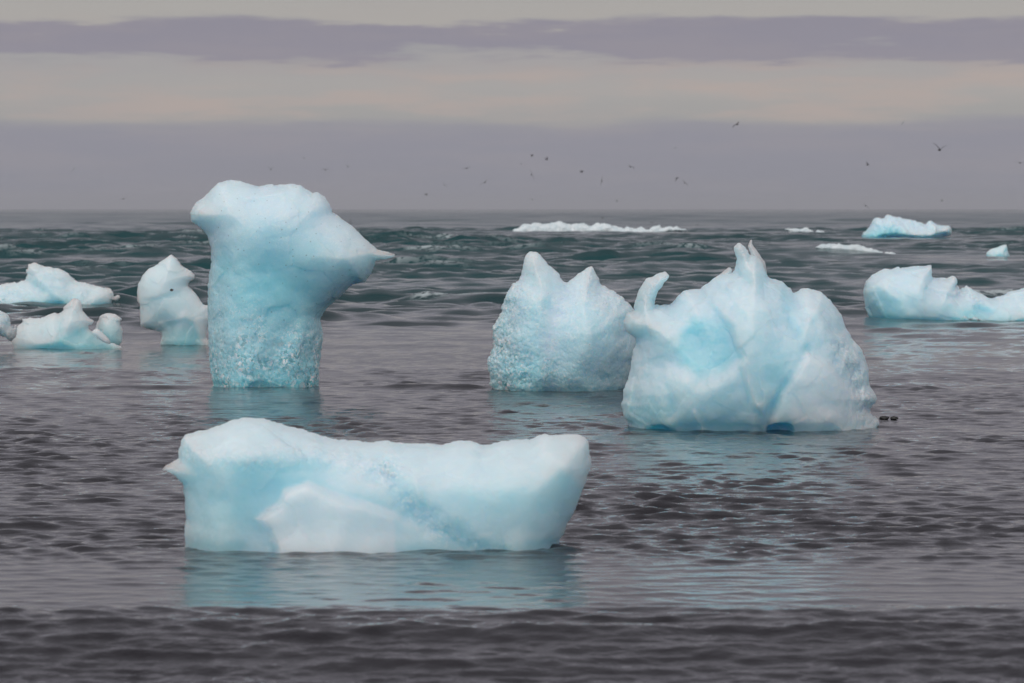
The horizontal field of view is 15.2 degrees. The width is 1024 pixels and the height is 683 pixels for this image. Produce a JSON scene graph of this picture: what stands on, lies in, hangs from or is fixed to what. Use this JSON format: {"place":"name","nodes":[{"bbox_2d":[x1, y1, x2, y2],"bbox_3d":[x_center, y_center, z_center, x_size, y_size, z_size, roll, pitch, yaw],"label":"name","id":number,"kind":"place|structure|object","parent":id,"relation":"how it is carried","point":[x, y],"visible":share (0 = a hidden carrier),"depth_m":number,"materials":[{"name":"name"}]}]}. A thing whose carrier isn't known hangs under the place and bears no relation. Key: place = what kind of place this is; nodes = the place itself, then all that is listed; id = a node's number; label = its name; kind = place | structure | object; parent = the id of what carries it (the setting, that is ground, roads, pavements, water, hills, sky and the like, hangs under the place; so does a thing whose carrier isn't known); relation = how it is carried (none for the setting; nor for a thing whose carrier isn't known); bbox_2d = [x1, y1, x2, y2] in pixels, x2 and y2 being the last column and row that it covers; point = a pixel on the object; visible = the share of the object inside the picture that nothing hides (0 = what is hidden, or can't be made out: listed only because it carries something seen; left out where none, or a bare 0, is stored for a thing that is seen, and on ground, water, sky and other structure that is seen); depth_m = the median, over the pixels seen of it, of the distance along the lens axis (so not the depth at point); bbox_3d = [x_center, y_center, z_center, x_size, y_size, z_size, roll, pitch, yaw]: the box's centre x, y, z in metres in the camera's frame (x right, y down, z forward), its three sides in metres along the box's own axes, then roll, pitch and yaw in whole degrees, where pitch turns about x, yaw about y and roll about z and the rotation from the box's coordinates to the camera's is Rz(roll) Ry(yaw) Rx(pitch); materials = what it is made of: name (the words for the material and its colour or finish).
{"place":"outdoors","nodes":[
{"label":"outdoors","id":0,"kind":"place"},
{"bbox_2d":[0,209,1023,682],"bbox_3d":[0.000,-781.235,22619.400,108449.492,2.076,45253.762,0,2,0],"label":"sea water","id":1,"kind":"structure","parent":0,"point":[888,551],"depth_m":33.51,"materials":[{"name":"grey liquid"}]},
{"bbox_2d":[0,311,16,340],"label":"iceberg","id":2,"kind":"object","parent":1,"relation":"in","point":[8,331],"visible":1,"depth_m":67.12,"materials":[{"name":"white ice"}]},
{"bbox_2d":[0,263,119,304],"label":"iceberg","id":3,"kind":"object","parent":1,"relation":"in","point":[40,283],"visible":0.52,"depth_m":96.76,"materials":[{"name":"white ice"}]},
{"bbox_2d":[12,298,122,348],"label":"iceberg","id":4,"kind":"object","parent":1,"relation":"in","point":[68,326],"visible":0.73,"depth_m":68.69,"materials":[{"name":"white ice"}]},
{"bbox_2d":[137,255,207,344],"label":"iceberg","id":5,"kind":"object","parent":1,"relation":"in","point":[173,310],"visible":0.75,"depth_m":70.03,"materials":[{"name":"white ice"}]},
{"bbox_2d":[190,180,394,387],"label":"iceberg","id":6,"kind":"object","parent":1,"relation":"in","point":[291,264],"visible":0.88,"depth_m":53.65,"materials":[{"name":"blue ice"}]},
{"bbox_2d":[163,417,590,553],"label":"iceberg","id":7,"kind":"object","parent":1,"relation":"in","point":[258,484],"visible":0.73,"depth_m":28.07,"materials":[{"name":"white ice"}]},
{"bbox_2d":[487,251,635,391],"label":"iceberg","id":8,"kind":"object","parent":1,"relation":"in","point":[552,330],"visible":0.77,"depth_m":52.30,"materials":[{"name":"white ice"}]},
{"bbox_2d":[513,221,686,231],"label":"iceberg","id":9,"kind":"object","parent":1,"relation":"on","point":[558,226],"visible":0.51,"depth_m":394.11,"materials":[{"name":"white ice"}]},
{"bbox_2d":[621,240,878,431],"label":"iceberg","id":10,"kind":"object","parent":1,"relation":"in","point":[747,344],"visible":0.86,"depth_m":43.44,"materials":[{"name":"white ice"}]},
{"bbox_2d":[785,227,823,232],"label":"ice floe","id":11,"kind":"object","parent":1,"relation":"on","point":[795,230],"visible":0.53,"depth_m":377.50,"materials":[{"name":"white ice"}]},
{"bbox_2d":[815,243,894,253],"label":"ice floe","id":12,"kind":"object","parent":1,"relation":"on","point":[841,246],"visible":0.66,"depth_m":204.68,"materials":[{"name":"white ice"}]},
{"bbox_2d":[862,215,951,237],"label":"iceberg","id":13,"kind":"object","parent":1,"relation":"in","point":[888,226],"visible":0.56,"depth_m":320.36,"materials":[{"name":"white ice"}]},
{"bbox_2d":[863,265,1023,320],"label":"iceberg","id":14,"kind":"object","parent":1,"relation":"in","point":[916,292],"visible":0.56,"depth_m":84.68,"materials":[{"name":"white ice"}]},
{"bbox_2d":[986,245,1009,256],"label":"iceberg","id":15,"kind":"object","parent":1,"relation":"in","point":[1001,250],"visible":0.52,"depth_m":194.66,"materials":[{"name":"white ice"}]},
{"bbox_2d":[0,0,1023,208],"label":"sky","id":16,"kind":"structure","parent":0,"point":[152,104],"materials":[{"name":"grey"}]},
{"bbox_2d":[879,416,897,419],"bbox_3d":[4.461,0.908,45.467,0.232,0.054,0.079,0,2,-7],"label":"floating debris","id":17,"kind":"object","parent":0,"point":[887,418],"visible":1,"depth_m":45.45,"materials":[{"name":"black"}]}
]}

